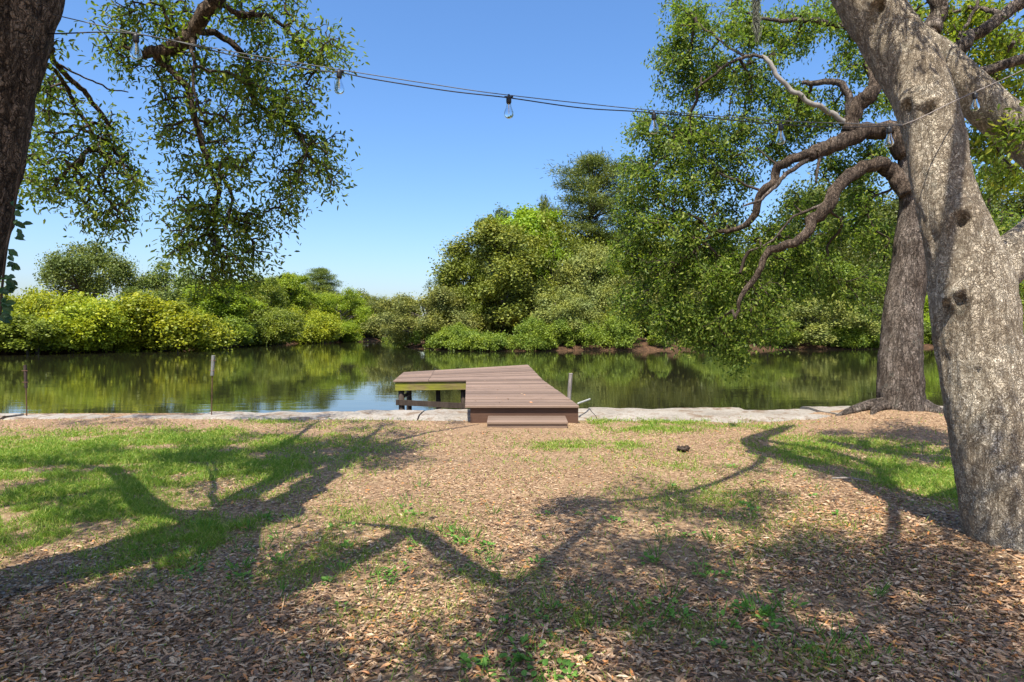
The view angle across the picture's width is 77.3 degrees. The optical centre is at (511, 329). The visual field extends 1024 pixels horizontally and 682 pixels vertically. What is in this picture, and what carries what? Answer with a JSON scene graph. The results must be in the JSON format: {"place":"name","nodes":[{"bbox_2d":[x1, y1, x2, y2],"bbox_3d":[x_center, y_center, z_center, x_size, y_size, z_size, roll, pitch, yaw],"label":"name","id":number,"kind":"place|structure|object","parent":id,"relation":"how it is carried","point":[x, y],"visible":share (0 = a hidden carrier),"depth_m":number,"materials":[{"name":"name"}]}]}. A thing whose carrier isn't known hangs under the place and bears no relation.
{"place":"outdoors","nodes":[
{"label":"outdoors","id":0,"kind":"place"},
{"bbox_2d":[0,324,933,353],"bbox_3d":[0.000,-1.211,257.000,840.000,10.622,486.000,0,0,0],"label":"river bank","id":1,"kind":"structure","parent":0,"point":[577,346],"depth_m":71.78,"materials":[{"name":"green plant"}]},
{"bbox_2d":[0,281,87,352],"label":"shrub","id":2,"kind":"object","parent":1,"relation":"on","point":[34,299],"visible":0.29,"depth_m":61.67,"materials":[{"name":"green plant"}]},
{"bbox_2d":[0,312,95,353],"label":"shrub","id":3,"kind":"object","parent":1,"relation":"on","point":[36,328],"visible":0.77,"depth_m":57.32,"materials":[{"name":"green plant"}]},
{"bbox_2d":[30,321,116,352],"bbox_3d":[-42.702,0.708,62.675,7.754,4.404,6.945,0,0,-27],"label":"shrub","id":4,"kind":"object","parent":1,"relation":"on","point":[94,331],"visible":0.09,"depth_m":61.38,"materials":[{"name":"green plant"}]},
{"bbox_2d":[3,290,145,352],"bbox_3d":[-43.911,-0.557,63.105,15.328,7.574,12.389,0,0,-7],"label":"shrub","id":5,"kind":"object","parent":1,"relation":"on","point":[93,313],"visible":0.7,"depth_m":60.94,"materials":[{"name":"green plant"}]},
{"bbox_2d":[32,235,142,301],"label":"round tree","id":6,"kind":"object","parent":1,"relation":"on","point":[76,271],"visible":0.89,"depth_m":81.31,"materials":[{"name":"green plant"}]},
{"bbox_2d":[68,325,149,352],"bbox_3d":[-41.572,0.803,64.862,7.544,4.548,7.557,0,0,9],"label":"shrub","id":7,"kind":"object","parent":1,"relation":"on","point":[129,347],"visible":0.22,"depth_m":64.10,"materials":[{"name":"green plant"}]},
{"bbox_2d":[108,286,169,343],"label":"shrub","id":8,"kind":"object","parent":1,"relation":"on","point":[131,290],"visible":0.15,"depth_m":66.23,"materials":[{"name":"green plant"}]},
{"bbox_2d":[114,255,204,309],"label":"dark tree","id":9,"kind":"object","parent":1,"relation":"on","point":[154,282],"visible":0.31,"depth_m":86.62,"materials":[{"name":"green plant"}]},
{"bbox_2d":[106,288,250,351],"bbox_3d":[-36.579,-0.395,69.103,18.113,7.774,14.640,0,0,29],"label":"shrub","id":10,"kind":"object","parent":1,"relation":"on","point":[181,328],"visible":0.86,"depth_m":64.89,"materials":[{"name":"green plant"}]},
{"bbox_2d":[1,291,360,351],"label":"thicket","id":11,"kind":"object","parent":1,"relation":"on","point":[355,331],"visible":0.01,"depth_m":69.81,"materials":[{"name":"green plant"}]},
{"bbox_2d":[179,278,270,346],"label":"bright tree","id":12,"kind":"object","parent":1,"relation":"on","point":[241,307],"visible":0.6,"depth_m":81.08,"materials":[{"name":"green plant"}]},
{"bbox_2d":[216,315,256,346],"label":"shrub","id":13,"kind":"object","parent":1,"relation":"on","point":[241,326],"visible":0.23,"depth_m":79.37,"materials":[{"name":"green plant"}]},
{"bbox_2d":[237,271,294,312],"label":"leafy tree","id":14,"kind":"object","parent":1,"relation":"on","point":[274,300],"visible":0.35,"depth_m":101.09,"materials":[{"name":"green plant"}]},
{"bbox_2d":[241,303,313,345],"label":"shrub","id":15,"kind":"object","parent":1,"relation":"on","point":[279,326],"visible":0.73,"depth_m":91.92,"materials":[{"name":"green plant"}]},
{"bbox_2d":[261,271,323,310],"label":"bright tree","id":16,"kind":"object","parent":1,"relation":"on","point":[297,294],"visible":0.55,"depth_m":113.30,"materials":[{"name":"green plant"}]},
{"bbox_2d":[149,274,438,338],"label":"woods","id":17,"kind":"object","parent":1,"relation":"on","point":[364,295],"visible":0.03,"depth_m":134.24,"materials":[{"name":"green plant"}]},
{"bbox_2d":[287,303,345,343],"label":"shrub","id":18,"kind":"object","parent":1,"relation":"on","point":[325,328],"visible":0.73,"depth_m":105.50,"materials":[{"name":"green plant"}]},
{"bbox_2d":[302,267,346,295],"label":"distant pine","id":19,"kind":"object","parent":1,"relation":"on","point":[324,275],"visible":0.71,"depth_m":148.54,"materials":[{"name":"green plant"}]},
{"bbox_2d":[307,285,377,331],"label":"leafy tree","id":20,"kind":"object","parent":1,"relation":"on","point":[328,302],"visible":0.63,"depth_m":123.02,"materials":[{"name":"green plant"}]},
{"bbox_2d":[336,320,365,341],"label":"shrub","id":21,"kind":"object","parent":1,"relation":"on","point":[350,334],"visible":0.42,"depth_m":115.27,"materials":[{"name":"green plant"}]},
{"bbox_2d":[343,296,393,336],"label":"leafy tree","id":22,"kind":"object","parent":1,"relation":"on","point":[373,302],"visible":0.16,"depth_m":130.99,"materials":[{"name":"green plant"}]},
{"bbox_2d":[357,283,486,346],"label":"mossy tree","id":23,"kind":"object","parent":1,"relation":"on","point":[406,319],"visible":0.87,"depth_m":76.29,"materials":[{"name":"green plant"}]},
{"bbox_2d":[423,271,465,291],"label":"sparse tree","id":24,"kind":"object","parent":1,"relation":"on","point":[429,282],"visible":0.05,"depth_m":88.21,"materials":[{"name":"green plant"}]},
{"bbox_2d":[428,249,491,325],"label":"leafy tree","id":25,"kind":"object","parent":1,"relation":"on","point":[468,270],"visible":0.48,"depth_m":80.85,"materials":[{"name":"green plant"}]},
{"bbox_2d":[461,249,490,291],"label":"sparse tree","id":26,"kind":"object","parent":1,"relation":"on","point":[482,270],"visible":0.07,"depth_m":86.25,"materials":[{"name":"green plant"}]},
{"bbox_2d":[420,213,562,333],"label":"leafy tree","id":27,"kind":"object","parent":1,"relation":"on","point":[508,259],"visible":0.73,"depth_m":79.86,"materials":[{"name":"green plant"}]},
{"bbox_2d":[470,202,512,278],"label":"blue green tree","id":28,"kind":"object","parent":1,"relation":"on","point":[502,214],"visible":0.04,"depth_m":101.03,"materials":[{"name":"green plant"}]},
{"bbox_2d":[478,200,571,281],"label":"bright tree","id":29,"kind":"object","parent":1,"relation":"on","point":[527,217],"visible":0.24,"depth_m":90.70,"materials":[{"name":"green plant"}]},
{"bbox_2d":[536,193,552,211],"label":"young pine","id":30,"kind":"object","parent":1,"relation":"on","point":[545,201],"visible":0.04,"depth_m":99.61,"materials":[{"name":"green plant"}]},
{"bbox_2d":[534,230,572,291],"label":"sparse tree","id":31,"kind":"object","parent":1,"relation":"on","point":[557,251],"visible":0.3,"depth_m":86.00,"materials":[{"name":"green plant"}]},
{"bbox_2d":[526,286,609,340],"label":"mossy tree","id":32,"kind":"object","parent":1,"relation":"on","point":[567,306],"visible":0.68,"depth_m":72.86,"materials":[{"name":"green plant"}]},
{"bbox_2d":[514,203,621,295],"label":"leafy tree","id":33,"kind":"object","parent":1,"relation":"on","point":[569,238],"visible":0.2,"depth_m":88.11,"materials":[{"name":"green plant"}]},
{"bbox_2d":[531,239,624,319],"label":"grey oak","id":34,"kind":"object","parent":1,"relation":"on","point":[575,271],"visible":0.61,"depth_m":81.92,"materials":[{"name":"green plant"}]},
{"bbox_2d":[534,148,653,252],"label":"tall pine","id":35,"kind":"object","parent":1,"relation":"on","point":[593,170],"visible":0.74,"depth_m":94.31,"materials":[{"name":"green plant"}]},
{"bbox_2d":[585,304,648,338],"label":"shrub","id":36,"kind":"object","parent":1,"relation":"on","point":[601,319],"visible":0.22,"depth_m":73.41,"materials":[{"name":"green plant"}]},
{"bbox_2d":[604,251,656,295],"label":"bright tree","id":37,"kind":"object","parent":1,"relation":"on","point":[615,275],"visible":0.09,"depth_m":87.83,"materials":[{"name":"green plant"}]},
{"bbox_2d":[594,222,670,278],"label":"leafy tree","id":38,"kind":"object","parent":1,"relation":"on","point":[652,239],"visible":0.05,"depth_m":93.82,"materials":[{"name":"green plant"}]},
{"bbox_2d":[382,300,932,351],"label":"undergrowth","id":39,"kind":"object","parent":1,"relation":"on","point":[454,336],"visible":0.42,"depth_m":69.77,"materials":[{"name":"green plant"}]},
{"bbox_2d":[611,262,722,329],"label":"leafy tree","id":40,"kind":"object","parent":1,"relation":"on","point":[657,300],"visible":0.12,"depth_m":80.57,"materials":[{"name":"green plant"}]},
{"bbox_2d":[658,215,802,306],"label":"dark tree","id":41,"kind":"object","parent":1,"relation":"on","point":[740,239],"visible":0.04,"depth_m":95.53,"materials":[{"name":"green plant"}]},
{"bbox_2d":[472,201,1023,333],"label":"woods","id":42,"kind":"object","parent":1,"relation":"on","point":[870,259],"visible":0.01,"depth_m":90.77,"materials":[{"name":"green plant"}]},
{"bbox_2d":[736,315,808,344],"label":"shrub","id":43,"kind":"object","parent":1,"relation":"on","point":[792,335],"visible":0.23,"depth_m":72.69,"materials":[{"name":"green plant"}]},
{"bbox_2d":[718,248,853,317],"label":"leafy tree","id":44,"kind":"object","parent":1,"relation":"on","point":[806,273],"visible":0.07,"depth_m":86.43,"materials":[{"name":"green plant"}]},
{"bbox_2d":[751,293,880,347],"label":"shrub","id":45,"kind":"object","parent":1,"relation":"on","point":[817,331],"visible":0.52,"depth_m":73.17,"materials":[{"name":"green plant"}]},
{"bbox_2d":[767,160,897,293],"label":"dark tree","id":46,"kind":"object","parent":1,"relation":"on","point":[820,191],"visible":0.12,"depth_m":101.14,"materials":[{"name":"green plant"}]},
{"bbox_2d":[798,248,867,302],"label":"leafy tree","id":47,"kind":"object","parent":1,"relation":"on","point":[852,273],"visible":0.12,"depth_m":86.39,"materials":[{"name":"green plant"}]},
{"bbox_2d":[841,301,931,335],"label":"shrub","id":48,"kind":"object","parent":1,"relation":"on","point":[877,309],"visible":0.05,"depth_m":78.03,"materials":[{"name":"green plant"}]},
{"bbox_2d":[849,185,926,303],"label":"dark tree","id":49,"kind":"object","parent":1,"relation":"on","point":[896,202],"visible":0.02,"depth_m":103.93,"materials":[{"name":"green plant"}]},
{"bbox_2d":[923,295,931,340],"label":"shrub","id":50,"kind":"object","parent":1,"relation":"on","point":[926,314],"visible":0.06,"depth_m":84.62,"materials":[{"name":"green plant"}]},
{"bbox_2d":[976,157,1023,231],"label":"dark tree","id":51,"kind":"object","parent":1,"relation":"on","point":[1007,202],"visible":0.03,"depth_m":100.73,"materials":[{"name":"green plant"}]},
{"bbox_2d":[1019,281,1023,313],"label":"leafy tree","id":52,"kind":"object","parent":1,"relation":"on","point":[1022,298],"visible":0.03,"depth_m":83.05,"materials":[{"name":"green plant"}]},
{"bbox_2d":[0,339,942,413],"bbox_3d":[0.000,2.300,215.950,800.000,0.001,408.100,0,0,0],"label":"river","id":53,"kind":"structure","parent":0,"point":[335,376],"depth_m":29.90,"materials":[{"name":"green liquid"}]},
{"bbox_2d":[393,365,578,422],"bbox_3d":[-1.015,2.441,15.034,3.660,2.719,8.854,0,0,-4],"label":"wooden dock","id":54,"kind":"object","parent":53,"relation":"in","point":[507,381],"visible":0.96,"depth_m":14.29,"materials":[{"name":"brown wood"}]},
{"bbox_2d":[567,373,572,399],"bbox_3d":[1.186,2.052,13.200,0.143,2.296,0.088,0,0,0],"label":"mooring post","id":55,"kind":"object","parent":53,"relation":"in","point":[569,392],"visible":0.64,"depth_m":13.17,"materials":[{"name":"grey metal"}]},
{"bbox_2d":[0,409,1023,681],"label":"ground","id":56,"kind":"structure","parent":0,"point":[900,421],"depth_m":5.16,"materials":[{"name":"brown soil"}]},
{"bbox_2d":[22,365,28,415],"bbox_3d":[-8.925,1.331,11.748,0.120,1.351,0.053,0,0,0],"label":"metal stake","id":57,"kind":"object","parent":56,"relation":"on","point":[25,382],"visible":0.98,"depth_m":11.73,"materials":[{"name":"metal"}]},
{"bbox_2d":[0,0,369,313],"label":"oak tree","id":58,"kind":"object","parent":56,"relation":"on","point":[28,50],"visible":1,"depth_m":6.30,"materials":[{"name":"green plant"}]},
{"bbox_2d":[0,176,32,323],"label":"climbing vine","id":59,"kind":"object","parent":58,"relation":"attached to","point":[6,307],"visible":1,"depth_m":3.27,"materials":[{"name":"green plant"}]},
{"bbox_2d":[47,14,1023,146],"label":"string lights","id":60,"kind":"object","parent":58,"relation":"attached to","point":[135,52],"visible":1,"depth_m":4.05,"materials":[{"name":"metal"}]},
{"bbox_2d":[209,355,215,414],"bbox_3d":[-5.488,1.228,11.750,0.120,1.498,0.061,0,0,0],"label":"metal stake","id":61,"kind":"object","parent":56,"relation":"on","point":[212,360],"visible":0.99,"depth_m":11.73,"materials":[{"name":"metal"}]},
{"bbox_2d":[0,406,942,422],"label":"sea wall","id":62,"kind":"structure","parent":56,"relation":"on","point":[724,414],"depth_m":11.67,"materials":[{"name":"concrete"}]},
{"bbox_2d":[0,385,1023,681],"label":"fallen leaves","id":63,"kind":"object","parent":56,"relation":"on","point":[954,657],"visible":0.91,"depth_m":3.35,"materials":[{"name":"brown plant"}]},
{"bbox_2d":[0,410,1023,678],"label":"mulch chips","id":64,"kind":"object","parent":56,"relation":"on","point":[416,604],"visible":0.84,"depth_m":3.99,"materials":[{"name":"brown plant"}]},
{"bbox_2d":[133,457,895,681],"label":"weeds","id":65,"kind":"object","parent":56,"relation":"on","point":[524,638],"visible":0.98,"depth_m":3.78,"materials":[{"name":"green plant"}]},
{"bbox_2d":[487,416,567,427],"bbox_3d":[0.246,1.546,10.461,1.292,0.195,0.542,0,0,0],"label":"dock step","id":66,"kind":"object","parent":56,"relation":"on","point":[527,421],"visible":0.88,"depth_m":10.24,"materials":[{"name":"brown wood"}]},
{"bbox_2d":[676,445,689,451],"bbox_3d":[2.254,1.571,8.444,0.149,0.107,0.143,0,0,42],"label":"bark fragment","id":67,"kind":"object","parent":56,"relation":"on","point":[682,448],"visible":1,"depth_m":8.42,"materials":[{"name":"brown wood"}]},
{"bbox_2d":[594,0,1023,415],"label":"oak tree","id":68,"kind":"object","parent":56,"relation":"on","point":[900,382],"visible":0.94,"depth_m":12.87,"materials":[{"name":"green plant"}]},
{"bbox_2d":[832,477,868,480],"bbox_3d":[3.561,1.576,6.739,0.354,0.031,0.046,0,0,19],"label":"fallen stick","id":69,"kind":"object","parent":56,"relation":"on","point":[848,478],"visible":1,"depth_m":6.75,"materials":[{"name":"wood"}]},
{"bbox_2d":[830,0,1023,552],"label":"oak tree","id":70,"kind":"object","parent":56,"relation":"on","point":[919,65],"visible":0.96,"depth_m":4.86,"materials":[{"name":"grey plant"}]},
{"bbox_2d":[750,0,764,48],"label":"spanish moss","id":71,"kind":"object","parent":70,"relation":"hanging from","point":[756,17],"visible":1,"depth_m":7.98,"materials":[{"name":"grey plant"}]},
{"bbox_2d":[0,411,1023,681],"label":"grass","id":72,"kind":"structure","parent":0,"point":[100,503],"depth_m":6.28,"materials":[{"name":"green plant"}]},
{"bbox_2d":[0,0,1023,316],"label":"sky","id":73,"kind":"structure","parent":0,"point":[432,161],"materials":[{"name":"blue"}]}
]}

